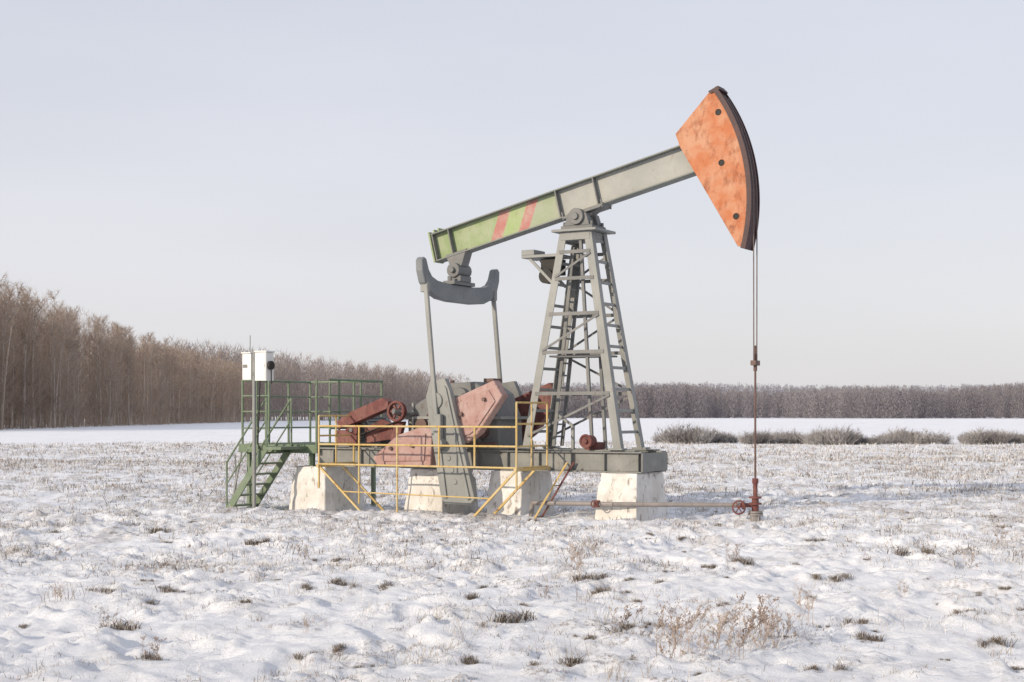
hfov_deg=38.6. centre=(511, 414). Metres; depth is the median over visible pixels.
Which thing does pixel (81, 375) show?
bare tree
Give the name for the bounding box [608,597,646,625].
dead weed
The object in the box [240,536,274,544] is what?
dry grass tuft
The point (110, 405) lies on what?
bare tree
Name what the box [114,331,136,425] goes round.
bare tree
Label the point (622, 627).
dry grass tuft
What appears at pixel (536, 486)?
concrete block
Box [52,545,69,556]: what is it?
dead weed
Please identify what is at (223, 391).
bare tree
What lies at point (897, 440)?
bare shrub
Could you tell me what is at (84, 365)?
bare tree
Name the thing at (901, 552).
dry grass tuft
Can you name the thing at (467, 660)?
dry grass tuft
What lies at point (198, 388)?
bare tree
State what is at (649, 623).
dry grass tuft
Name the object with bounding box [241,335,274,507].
control box
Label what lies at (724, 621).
dead weed
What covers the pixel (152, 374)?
bare tree
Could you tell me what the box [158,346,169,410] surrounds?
bare tree
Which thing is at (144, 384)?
bare tree
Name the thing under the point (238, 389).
bare tree
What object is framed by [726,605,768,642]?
dead weed
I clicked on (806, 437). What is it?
bare shrub
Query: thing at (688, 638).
dead weed
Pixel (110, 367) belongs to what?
bare tree
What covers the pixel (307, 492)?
concrete block
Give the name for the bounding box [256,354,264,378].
door
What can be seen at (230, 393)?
bare tree
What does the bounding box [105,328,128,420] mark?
bare tree
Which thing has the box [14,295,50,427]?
bare tree
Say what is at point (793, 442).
bare shrub
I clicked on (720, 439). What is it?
bare shrub
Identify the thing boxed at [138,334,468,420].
wood
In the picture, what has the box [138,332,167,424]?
bare tree
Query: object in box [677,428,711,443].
bare shrub
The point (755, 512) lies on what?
wellhead
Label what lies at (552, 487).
steel steps
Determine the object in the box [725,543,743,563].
dead weed
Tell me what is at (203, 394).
bare tree
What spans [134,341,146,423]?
bare tree
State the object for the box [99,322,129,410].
bare tree
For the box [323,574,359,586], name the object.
dry grass tuft
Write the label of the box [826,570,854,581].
dry grass tuft
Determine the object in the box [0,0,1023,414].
sky
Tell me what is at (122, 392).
bare tree
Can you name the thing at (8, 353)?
bare tree
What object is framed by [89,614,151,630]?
dry grass tuft
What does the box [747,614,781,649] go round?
dead weed
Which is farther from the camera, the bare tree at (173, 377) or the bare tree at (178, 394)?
the bare tree at (178, 394)
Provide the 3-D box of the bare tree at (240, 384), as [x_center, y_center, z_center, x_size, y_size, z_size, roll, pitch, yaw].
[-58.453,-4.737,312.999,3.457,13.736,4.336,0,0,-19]
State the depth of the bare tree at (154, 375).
254.34 m
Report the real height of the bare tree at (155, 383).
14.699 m
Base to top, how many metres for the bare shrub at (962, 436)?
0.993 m
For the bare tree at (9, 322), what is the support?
on the ground at (252, 651)
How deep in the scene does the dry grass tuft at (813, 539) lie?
19.17 m
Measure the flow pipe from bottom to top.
0.650 m
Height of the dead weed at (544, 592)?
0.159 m
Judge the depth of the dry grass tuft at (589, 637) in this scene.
11.07 m
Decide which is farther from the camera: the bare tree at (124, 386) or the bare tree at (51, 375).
the bare tree at (124, 386)
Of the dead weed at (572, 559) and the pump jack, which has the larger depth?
the pump jack
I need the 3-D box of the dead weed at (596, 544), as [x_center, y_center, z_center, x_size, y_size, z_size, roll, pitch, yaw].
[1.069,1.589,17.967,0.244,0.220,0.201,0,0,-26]
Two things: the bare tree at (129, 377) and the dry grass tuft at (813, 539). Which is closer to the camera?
the dry grass tuft at (813, 539)
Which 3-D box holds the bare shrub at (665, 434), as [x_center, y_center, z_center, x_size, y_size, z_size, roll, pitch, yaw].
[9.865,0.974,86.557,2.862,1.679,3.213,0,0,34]
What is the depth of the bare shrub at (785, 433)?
88.88 m
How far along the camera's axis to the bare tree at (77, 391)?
195.75 m
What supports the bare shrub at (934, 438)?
on the ground at (252, 651)
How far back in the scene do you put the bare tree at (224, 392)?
295.70 m
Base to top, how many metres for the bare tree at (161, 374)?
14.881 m
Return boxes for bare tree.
[0,272,29,414]
[0,281,28,429]
[0,282,19,401]
[0,282,20,408]
[0,283,8,406]
[0,289,16,397]
[0,291,22,409]
[0,293,18,410]
[0,299,11,395]
[4,287,42,416]
[4,294,41,428]
[6,301,36,428]
[7,284,39,428]
[7,297,48,427]
[8,313,29,427]
[9,297,43,428]
[14,293,45,403]
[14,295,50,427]
[18,308,45,424]
[19,298,52,414]
[20,297,48,428]
[23,302,50,427]
[26,293,62,426]
[36,294,65,427]
[37,290,67,427]
[41,307,77,427]
[42,310,69,415]
[42,313,67,414]
[43,312,76,427]
[43,314,65,405]
[44,301,70,408]
[47,316,74,426]
[49,328,71,426]
[50,306,73,415]
[57,319,82,427]
[57,322,80,427]
[58,313,85,421]
[61,312,82,426]
[61,312,92,426]
[62,304,89,426]
[62,312,86,425]
[66,322,89,426]
[71,323,92,412]
[75,317,102,424]
[75,327,93,425]
[81,332,101,410]
[82,325,104,425]
[86,331,111,425]
[86,339,103,425]
[87,315,117,424]
[87,323,108,410]
[91,315,125,425]
[92,312,122,424]
[95,325,125,425]
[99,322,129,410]
[99,331,122,425]
[100,322,127,424]
[101,321,125,415]
[103,326,130,425]
[104,326,130,424]
[104,329,128,425]
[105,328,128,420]
[110,325,131,425]
[110,330,134,424]
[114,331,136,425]
[117,334,140,418]
[118,327,142,403]
[119,328,138,424]
[121,329,138,423]
[122,340,140,424]
[122,341,138,415]
[127,343,143,422]
[132,339,158,424]
[133,336,159,424]
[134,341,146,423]
[134,342,146,424]
[136,335,152,423]
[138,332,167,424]
[139,333,156,424]
[141,343,158,424]
[143,331,172,419]
[145,341,159,407]
[145,343,168,424]
[146,343,167,421]
[151,341,172,424]
[152,340,161,422]
[154,350,169,419]
[155,342,172,421]
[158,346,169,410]
[159,350,175,423]
[161,337,182,422]
[162,348,182,424]
[165,344,180,414]
[166,348,184,421]
[171,348,188,423]
[172,356,187,423]
[174,349,187,423]
[175,357,193,417]
[177,350,194,416]
[177,351,194,412]
[181,349,201,423]
[184,349,205,421]
[187,353,201,421]
[190,361,203,422]
[191,352,204,422]
[192,358,208,418]
[196,358,206,416]
[196,362,210,422]
[198,365,210,419]
[200,350,222,422]
[200,357,211,422]
[200,358,216,422]
[204,358,212,422]
[206,357,220,422]
[207,364,219,422]
[208,357,219,415]
[208,366,222,422]
[212,355,229,422]
[214,358,226,417]
[214,362,230,422]
[218,361,232,422]
[219,365,230,422]
[220,362,235,422]
[221,362,234,414]
[228,364,239,420]
[228,364,240,414]
[228,367,239,422]
[232,366,240,421]
[233,362,245,415]
[235,370,248,412]
[237,368,246,418]
[239,382,251,421]
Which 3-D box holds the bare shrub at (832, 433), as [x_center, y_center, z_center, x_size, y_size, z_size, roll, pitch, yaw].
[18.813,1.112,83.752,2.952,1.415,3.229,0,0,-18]
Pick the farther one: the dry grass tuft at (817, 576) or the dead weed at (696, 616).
the dry grass tuft at (817, 576)
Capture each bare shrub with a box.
[651,432,668,442]
[652,420,693,443]
[675,423,719,443]
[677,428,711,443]
[714,431,732,442]
[715,430,733,442]
[716,430,736,442]
[737,429,766,443]
[738,433,760,443]
[752,428,782,443]
[752,431,775,443]
[770,426,803,442]
[775,432,790,443]
[777,429,803,443]
[787,432,806,443]
[798,429,820,444]
[804,431,831,444]
[809,428,842,444]
[815,425,862,444]
[820,424,862,444]
[858,438,871,444]
[868,434,894,444]
[878,427,921,437]
[881,429,913,443]
[904,433,932,444]
[910,428,953,444]
[956,429,974,443]
[958,425,1002,444]
[958,432,988,444]
[982,428,1013,444]
[997,430,1020,442]
[1013,433,1023,442]
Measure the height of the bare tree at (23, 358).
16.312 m
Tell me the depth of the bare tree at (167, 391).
256.10 m
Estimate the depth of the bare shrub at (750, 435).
84.94 m
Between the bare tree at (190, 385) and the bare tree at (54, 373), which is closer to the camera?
the bare tree at (54, 373)
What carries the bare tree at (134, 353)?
on the ground at (252, 651)
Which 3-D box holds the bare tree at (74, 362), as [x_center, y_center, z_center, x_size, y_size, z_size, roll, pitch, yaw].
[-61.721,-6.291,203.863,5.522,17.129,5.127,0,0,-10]
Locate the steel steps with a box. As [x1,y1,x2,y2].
[533,461,574,518]
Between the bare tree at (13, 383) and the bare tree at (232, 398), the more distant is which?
the bare tree at (232, 398)
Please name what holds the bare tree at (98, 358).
on the ground at (252, 651)
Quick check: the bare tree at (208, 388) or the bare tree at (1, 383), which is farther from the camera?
the bare tree at (208, 388)
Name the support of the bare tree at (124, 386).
on the ground at (252, 651)
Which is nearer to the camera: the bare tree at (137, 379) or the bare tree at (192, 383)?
the bare tree at (137, 379)
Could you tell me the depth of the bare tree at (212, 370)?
281.67 m
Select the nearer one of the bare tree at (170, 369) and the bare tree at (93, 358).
the bare tree at (93, 358)
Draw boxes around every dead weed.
[49,578,62,600]
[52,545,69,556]
[97,607,117,623]
[140,634,166,657]
[297,544,310,559]
[301,612,310,633]
[427,555,442,567]
[538,585,552,597]
[567,535,587,577]
[587,537,603,549]
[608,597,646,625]
[653,621,691,657]
[654,595,686,643]
[659,609,695,635]
[678,614,699,652]
[679,597,713,627]
[694,628,713,653]
[697,611,736,648]
[703,602,742,637]
[724,617,750,657]
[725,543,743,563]
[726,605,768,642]
[736,591,779,636]
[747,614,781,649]
[757,596,786,639]
[772,611,801,639]
[793,579,818,622]
[897,576,909,597]
[962,551,979,567]
[993,523,1006,543]
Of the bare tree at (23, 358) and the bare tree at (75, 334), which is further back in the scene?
the bare tree at (75, 334)
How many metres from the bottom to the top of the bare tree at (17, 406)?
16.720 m
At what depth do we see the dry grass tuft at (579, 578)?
15.19 m
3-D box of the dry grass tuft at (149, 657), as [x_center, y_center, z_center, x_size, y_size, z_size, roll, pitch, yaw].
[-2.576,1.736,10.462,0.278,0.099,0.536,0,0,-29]
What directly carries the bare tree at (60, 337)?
on the ground at (252, 651)
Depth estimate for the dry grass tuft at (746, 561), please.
16.56 m
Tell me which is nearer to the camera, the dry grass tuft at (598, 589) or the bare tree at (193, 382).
the dry grass tuft at (598, 589)
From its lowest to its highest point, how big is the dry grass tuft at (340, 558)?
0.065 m
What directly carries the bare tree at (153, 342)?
on the ground at (252, 651)
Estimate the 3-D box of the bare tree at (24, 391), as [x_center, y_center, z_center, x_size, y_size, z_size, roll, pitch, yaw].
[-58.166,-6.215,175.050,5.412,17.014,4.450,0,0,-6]
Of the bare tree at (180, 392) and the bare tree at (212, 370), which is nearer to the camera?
the bare tree at (180, 392)
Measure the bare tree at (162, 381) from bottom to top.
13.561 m
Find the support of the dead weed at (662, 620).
on the ground at (252, 651)
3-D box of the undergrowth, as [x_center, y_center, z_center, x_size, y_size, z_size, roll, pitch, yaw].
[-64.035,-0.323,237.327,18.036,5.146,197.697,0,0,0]
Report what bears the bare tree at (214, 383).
on the ground at (252, 651)
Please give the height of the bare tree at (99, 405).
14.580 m
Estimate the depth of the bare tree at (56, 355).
194.50 m
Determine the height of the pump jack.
6.838 m
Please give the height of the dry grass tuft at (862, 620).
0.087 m
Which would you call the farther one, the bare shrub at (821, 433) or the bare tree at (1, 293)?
the bare tree at (1, 293)
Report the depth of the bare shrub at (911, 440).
82.69 m
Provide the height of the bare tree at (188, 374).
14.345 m
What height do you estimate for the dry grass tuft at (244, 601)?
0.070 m
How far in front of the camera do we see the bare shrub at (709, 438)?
85.75 m
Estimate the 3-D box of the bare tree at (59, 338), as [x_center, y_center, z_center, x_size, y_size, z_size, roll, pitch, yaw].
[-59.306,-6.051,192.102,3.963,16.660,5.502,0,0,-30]
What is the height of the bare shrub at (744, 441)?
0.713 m
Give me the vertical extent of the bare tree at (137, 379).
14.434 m
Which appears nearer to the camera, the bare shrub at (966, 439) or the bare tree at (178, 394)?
the bare shrub at (966, 439)
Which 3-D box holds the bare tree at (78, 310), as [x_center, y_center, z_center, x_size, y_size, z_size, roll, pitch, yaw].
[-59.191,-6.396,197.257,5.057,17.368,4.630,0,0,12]
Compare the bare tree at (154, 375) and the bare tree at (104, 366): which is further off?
the bare tree at (154, 375)
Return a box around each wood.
[0,283,251,428]
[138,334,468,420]
[405,381,1023,418]
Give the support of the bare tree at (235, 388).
on the ground at (252, 651)
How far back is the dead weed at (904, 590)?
13.40 m
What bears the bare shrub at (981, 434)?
on the ground at (252, 651)
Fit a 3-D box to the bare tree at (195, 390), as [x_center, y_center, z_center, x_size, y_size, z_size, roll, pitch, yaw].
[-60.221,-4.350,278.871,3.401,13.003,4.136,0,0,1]
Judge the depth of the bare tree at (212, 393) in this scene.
291.38 m
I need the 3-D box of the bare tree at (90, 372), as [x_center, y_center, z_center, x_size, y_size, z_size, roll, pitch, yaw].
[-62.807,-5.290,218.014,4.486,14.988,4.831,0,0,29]
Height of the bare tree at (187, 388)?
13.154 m
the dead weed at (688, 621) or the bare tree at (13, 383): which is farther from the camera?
the bare tree at (13, 383)
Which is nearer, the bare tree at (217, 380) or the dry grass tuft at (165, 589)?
the dry grass tuft at (165, 589)
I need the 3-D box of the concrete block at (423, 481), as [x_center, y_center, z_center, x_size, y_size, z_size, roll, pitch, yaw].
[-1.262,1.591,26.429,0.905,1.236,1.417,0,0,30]
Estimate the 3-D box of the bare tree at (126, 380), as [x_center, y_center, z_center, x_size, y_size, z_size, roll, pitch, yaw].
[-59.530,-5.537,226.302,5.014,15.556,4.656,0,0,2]
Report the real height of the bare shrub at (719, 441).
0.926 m
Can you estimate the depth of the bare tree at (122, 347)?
216.92 m
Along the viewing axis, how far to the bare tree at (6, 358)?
179.19 m
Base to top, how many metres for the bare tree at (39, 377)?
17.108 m
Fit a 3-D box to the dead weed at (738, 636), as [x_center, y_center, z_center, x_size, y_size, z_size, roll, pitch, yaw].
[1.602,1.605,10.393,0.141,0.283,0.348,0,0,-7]
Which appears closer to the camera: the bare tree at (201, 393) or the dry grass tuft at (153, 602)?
the dry grass tuft at (153, 602)
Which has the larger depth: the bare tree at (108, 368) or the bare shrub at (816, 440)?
the bare tree at (108, 368)
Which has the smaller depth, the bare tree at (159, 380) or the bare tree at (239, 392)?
the bare tree at (159, 380)
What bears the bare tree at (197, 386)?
on the ground at (252, 651)
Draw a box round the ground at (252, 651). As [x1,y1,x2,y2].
[0,415,1023,681]
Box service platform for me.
[226,379,382,507]
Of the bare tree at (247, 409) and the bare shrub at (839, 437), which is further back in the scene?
the bare tree at (247, 409)
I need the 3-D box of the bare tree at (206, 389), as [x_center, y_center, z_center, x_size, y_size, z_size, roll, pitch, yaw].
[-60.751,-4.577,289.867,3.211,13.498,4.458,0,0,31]
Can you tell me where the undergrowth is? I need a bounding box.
[0,392,262,429]
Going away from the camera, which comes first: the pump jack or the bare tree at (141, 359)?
the pump jack
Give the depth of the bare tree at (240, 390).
310.20 m
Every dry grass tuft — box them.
[16,623,31,628]
[85,585,123,593]
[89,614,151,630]
[134,650,169,660]
[144,526,171,533]
[144,599,160,604]
[154,582,186,592]
[239,598,252,603]
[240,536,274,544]
[287,650,325,659]
[300,583,314,590]
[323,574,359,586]
[330,557,346,561]
[332,642,347,652]
[351,663,374,667]
[373,581,397,590]
[459,653,485,664]
[464,592,481,599]
[475,606,537,627]
[477,584,497,588]
[526,653,585,666]
[554,570,613,582]
[572,632,596,639]
[580,585,611,594]
[596,621,639,633]
[620,576,635,581]
[622,624,647,628]
[643,621,673,626]
[701,563,717,567]
[715,601,730,606]
[725,556,759,565]
[801,660,854,672]
[803,536,829,541]
[810,572,822,579]
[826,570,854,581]
[839,615,880,624]
[850,628,885,641]
[885,544,943,555]
[949,608,974,613]
[974,633,1017,648]
[982,521,1023,529]
[997,586,1013,589]
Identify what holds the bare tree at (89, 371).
on the ground at (252, 651)
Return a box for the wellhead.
[732,478,762,521]
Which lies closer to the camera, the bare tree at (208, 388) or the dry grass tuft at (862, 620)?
the dry grass tuft at (862, 620)
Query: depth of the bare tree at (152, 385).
241.49 m
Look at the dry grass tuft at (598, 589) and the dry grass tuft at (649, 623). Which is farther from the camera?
the dry grass tuft at (598, 589)
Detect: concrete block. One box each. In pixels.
[289,465,365,511]
[404,468,478,513]
[487,470,555,515]
[595,472,667,520]
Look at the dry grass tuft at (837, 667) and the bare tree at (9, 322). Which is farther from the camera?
the bare tree at (9, 322)
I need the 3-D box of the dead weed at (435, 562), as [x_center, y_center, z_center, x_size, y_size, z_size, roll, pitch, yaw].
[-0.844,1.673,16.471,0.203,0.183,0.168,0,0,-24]
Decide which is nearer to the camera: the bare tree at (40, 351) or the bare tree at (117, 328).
the bare tree at (40, 351)
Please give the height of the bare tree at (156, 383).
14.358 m
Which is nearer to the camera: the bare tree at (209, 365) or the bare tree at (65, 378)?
the bare tree at (65, 378)
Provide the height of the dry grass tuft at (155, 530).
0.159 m
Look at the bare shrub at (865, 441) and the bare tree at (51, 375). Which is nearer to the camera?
the bare shrub at (865, 441)
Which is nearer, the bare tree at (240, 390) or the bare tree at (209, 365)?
the bare tree at (209, 365)
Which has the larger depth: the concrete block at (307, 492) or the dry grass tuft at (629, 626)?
the concrete block at (307, 492)
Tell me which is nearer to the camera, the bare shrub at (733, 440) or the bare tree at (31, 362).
the bare shrub at (733, 440)
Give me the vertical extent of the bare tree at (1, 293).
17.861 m
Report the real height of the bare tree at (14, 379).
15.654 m
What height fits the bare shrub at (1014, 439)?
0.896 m
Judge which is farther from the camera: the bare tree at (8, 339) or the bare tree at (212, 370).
the bare tree at (212, 370)
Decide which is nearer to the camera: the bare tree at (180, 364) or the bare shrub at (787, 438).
the bare shrub at (787, 438)
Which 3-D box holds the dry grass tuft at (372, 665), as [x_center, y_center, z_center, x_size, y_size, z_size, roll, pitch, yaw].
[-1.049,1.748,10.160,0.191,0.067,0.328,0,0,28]
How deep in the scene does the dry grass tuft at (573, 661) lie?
10.08 m
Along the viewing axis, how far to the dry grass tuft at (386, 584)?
14.34 m
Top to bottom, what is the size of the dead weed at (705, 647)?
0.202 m
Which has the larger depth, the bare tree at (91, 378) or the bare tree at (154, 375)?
the bare tree at (154, 375)
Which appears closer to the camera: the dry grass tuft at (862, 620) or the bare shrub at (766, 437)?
the dry grass tuft at (862, 620)
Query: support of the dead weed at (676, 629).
on the ground at (252, 651)
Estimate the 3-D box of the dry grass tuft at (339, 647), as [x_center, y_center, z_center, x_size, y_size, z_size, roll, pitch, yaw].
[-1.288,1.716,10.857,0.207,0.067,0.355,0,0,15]
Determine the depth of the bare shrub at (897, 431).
85.37 m
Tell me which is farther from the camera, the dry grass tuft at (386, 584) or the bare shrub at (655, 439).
the bare shrub at (655, 439)
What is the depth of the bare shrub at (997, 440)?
85.61 m
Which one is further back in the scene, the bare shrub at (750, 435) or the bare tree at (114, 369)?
the bare tree at (114, 369)
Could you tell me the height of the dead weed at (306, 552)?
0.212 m
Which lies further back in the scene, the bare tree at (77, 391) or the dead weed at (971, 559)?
the bare tree at (77, 391)
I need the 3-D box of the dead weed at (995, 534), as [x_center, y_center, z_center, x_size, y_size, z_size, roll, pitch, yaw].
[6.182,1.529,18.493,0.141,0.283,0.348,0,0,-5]
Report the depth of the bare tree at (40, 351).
187.37 m
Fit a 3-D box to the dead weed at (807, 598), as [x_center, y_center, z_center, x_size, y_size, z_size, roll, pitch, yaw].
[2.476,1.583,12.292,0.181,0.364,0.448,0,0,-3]
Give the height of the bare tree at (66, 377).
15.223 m
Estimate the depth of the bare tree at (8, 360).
173.71 m
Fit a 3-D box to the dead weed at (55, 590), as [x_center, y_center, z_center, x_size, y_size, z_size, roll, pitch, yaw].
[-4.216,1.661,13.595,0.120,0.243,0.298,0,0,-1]
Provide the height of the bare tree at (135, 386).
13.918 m
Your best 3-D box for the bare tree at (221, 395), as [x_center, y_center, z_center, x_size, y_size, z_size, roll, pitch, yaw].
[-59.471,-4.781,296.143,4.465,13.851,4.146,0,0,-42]
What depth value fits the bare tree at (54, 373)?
182.96 m
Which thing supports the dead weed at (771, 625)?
on the ground at (252, 651)
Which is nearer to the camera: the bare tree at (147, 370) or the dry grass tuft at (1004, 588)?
the dry grass tuft at (1004, 588)
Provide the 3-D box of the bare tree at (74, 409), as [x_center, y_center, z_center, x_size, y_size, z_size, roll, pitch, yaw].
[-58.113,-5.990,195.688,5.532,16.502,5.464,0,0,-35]
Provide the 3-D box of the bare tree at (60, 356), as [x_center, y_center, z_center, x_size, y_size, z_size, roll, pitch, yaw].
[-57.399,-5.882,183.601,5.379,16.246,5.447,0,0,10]
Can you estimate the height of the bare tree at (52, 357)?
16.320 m
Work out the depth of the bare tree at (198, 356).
276.14 m
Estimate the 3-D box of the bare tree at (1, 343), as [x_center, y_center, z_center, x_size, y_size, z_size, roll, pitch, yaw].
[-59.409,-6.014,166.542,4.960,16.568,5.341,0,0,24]
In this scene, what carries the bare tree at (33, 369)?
on the ground at (252, 651)
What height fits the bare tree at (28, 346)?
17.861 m
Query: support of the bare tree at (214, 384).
on the ground at (252, 651)
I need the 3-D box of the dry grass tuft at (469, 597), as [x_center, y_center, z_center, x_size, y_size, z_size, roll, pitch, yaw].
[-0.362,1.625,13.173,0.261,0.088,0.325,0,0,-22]
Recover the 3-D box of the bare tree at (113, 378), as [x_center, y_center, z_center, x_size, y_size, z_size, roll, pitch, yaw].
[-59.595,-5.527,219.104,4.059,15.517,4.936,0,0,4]
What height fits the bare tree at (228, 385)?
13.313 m
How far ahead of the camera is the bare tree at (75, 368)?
203.96 m
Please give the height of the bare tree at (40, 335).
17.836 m
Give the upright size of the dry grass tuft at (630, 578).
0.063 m
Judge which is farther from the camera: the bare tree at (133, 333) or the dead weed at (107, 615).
the bare tree at (133, 333)
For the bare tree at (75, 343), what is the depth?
195.41 m
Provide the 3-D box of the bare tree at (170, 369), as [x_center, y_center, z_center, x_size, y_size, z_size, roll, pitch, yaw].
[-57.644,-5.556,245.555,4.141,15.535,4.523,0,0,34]
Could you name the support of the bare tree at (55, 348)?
on the ground at (252, 651)
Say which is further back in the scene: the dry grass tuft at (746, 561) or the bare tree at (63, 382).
the bare tree at (63, 382)
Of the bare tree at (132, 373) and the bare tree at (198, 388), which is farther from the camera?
the bare tree at (198, 388)
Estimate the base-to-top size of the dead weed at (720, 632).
0.318 m
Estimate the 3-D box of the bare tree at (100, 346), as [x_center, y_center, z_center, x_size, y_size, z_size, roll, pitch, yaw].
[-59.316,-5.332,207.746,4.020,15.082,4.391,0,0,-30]
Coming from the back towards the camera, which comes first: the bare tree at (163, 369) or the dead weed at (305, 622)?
the bare tree at (163, 369)
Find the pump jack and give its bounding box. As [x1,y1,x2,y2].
[320,86,759,504]
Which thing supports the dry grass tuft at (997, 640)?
on the ground at (252, 651)
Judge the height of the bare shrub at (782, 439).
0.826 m
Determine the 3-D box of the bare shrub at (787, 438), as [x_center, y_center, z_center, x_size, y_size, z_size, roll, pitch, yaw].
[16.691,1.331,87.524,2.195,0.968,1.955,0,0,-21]
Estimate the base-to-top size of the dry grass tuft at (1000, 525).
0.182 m
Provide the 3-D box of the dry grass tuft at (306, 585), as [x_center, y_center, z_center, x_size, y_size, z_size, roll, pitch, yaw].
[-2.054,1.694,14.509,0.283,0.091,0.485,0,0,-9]
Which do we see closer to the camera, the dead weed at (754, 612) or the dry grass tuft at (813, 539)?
the dead weed at (754, 612)
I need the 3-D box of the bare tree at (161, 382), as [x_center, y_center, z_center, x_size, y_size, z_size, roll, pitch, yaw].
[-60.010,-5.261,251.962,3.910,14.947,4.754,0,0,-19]
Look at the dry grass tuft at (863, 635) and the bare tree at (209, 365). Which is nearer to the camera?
the dry grass tuft at (863, 635)
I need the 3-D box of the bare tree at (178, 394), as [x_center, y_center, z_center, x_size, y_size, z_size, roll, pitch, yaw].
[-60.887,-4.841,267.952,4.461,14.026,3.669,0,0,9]
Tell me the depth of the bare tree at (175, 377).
258.09 m
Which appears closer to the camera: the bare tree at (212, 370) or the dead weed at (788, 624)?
the dead weed at (788, 624)
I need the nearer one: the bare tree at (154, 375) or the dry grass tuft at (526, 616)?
the dry grass tuft at (526, 616)
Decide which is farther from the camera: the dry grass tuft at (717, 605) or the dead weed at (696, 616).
the dry grass tuft at (717, 605)
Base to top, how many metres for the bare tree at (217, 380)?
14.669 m
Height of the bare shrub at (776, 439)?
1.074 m
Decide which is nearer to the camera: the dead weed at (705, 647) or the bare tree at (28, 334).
the dead weed at (705, 647)
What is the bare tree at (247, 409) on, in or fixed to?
on the ground at (252, 651)
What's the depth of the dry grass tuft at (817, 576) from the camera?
14.75 m
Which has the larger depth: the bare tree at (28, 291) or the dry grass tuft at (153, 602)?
the bare tree at (28, 291)
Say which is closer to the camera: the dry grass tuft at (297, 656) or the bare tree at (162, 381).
the dry grass tuft at (297, 656)
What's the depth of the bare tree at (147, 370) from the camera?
242.59 m
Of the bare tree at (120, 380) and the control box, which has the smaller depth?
the control box
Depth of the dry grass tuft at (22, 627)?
12.36 m
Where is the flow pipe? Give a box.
[529,500,738,516]
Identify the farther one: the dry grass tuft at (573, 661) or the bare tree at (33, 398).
the bare tree at (33, 398)
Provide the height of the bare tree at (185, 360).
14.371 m
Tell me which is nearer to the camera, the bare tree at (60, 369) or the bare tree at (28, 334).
the bare tree at (28, 334)
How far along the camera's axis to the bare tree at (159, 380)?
239.65 m
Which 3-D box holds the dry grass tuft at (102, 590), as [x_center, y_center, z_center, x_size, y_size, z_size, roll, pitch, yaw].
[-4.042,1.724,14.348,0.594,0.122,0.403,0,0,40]
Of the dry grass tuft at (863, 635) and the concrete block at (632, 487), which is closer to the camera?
the dry grass tuft at (863, 635)
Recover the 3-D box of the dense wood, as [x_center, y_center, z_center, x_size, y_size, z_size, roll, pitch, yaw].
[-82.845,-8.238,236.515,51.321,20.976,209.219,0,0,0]
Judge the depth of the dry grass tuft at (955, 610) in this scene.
12.63 m
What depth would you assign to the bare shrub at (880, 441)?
82.89 m
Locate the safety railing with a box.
[316,401,550,515]
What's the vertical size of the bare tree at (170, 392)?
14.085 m
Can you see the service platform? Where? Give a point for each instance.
(288, 448)
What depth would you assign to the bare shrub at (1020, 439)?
86.38 m
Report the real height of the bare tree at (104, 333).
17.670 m
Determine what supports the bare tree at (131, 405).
on the ground at (252, 651)
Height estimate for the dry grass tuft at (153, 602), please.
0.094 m
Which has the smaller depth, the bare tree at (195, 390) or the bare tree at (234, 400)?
the bare tree at (195, 390)
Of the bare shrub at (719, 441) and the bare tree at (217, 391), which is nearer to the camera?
the bare shrub at (719, 441)
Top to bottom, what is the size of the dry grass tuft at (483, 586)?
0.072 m
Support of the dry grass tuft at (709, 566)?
on the ground at (252, 651)
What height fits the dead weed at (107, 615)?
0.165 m
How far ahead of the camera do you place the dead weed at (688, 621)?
11.20 m
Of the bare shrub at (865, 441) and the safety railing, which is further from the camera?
the bare shrub at (865, 441)
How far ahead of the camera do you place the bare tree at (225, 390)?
301.14 m
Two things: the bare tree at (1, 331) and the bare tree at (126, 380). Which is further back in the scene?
the bare tree at (126, 380)
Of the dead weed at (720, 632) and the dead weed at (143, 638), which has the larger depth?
the dead weed at (720, 632)

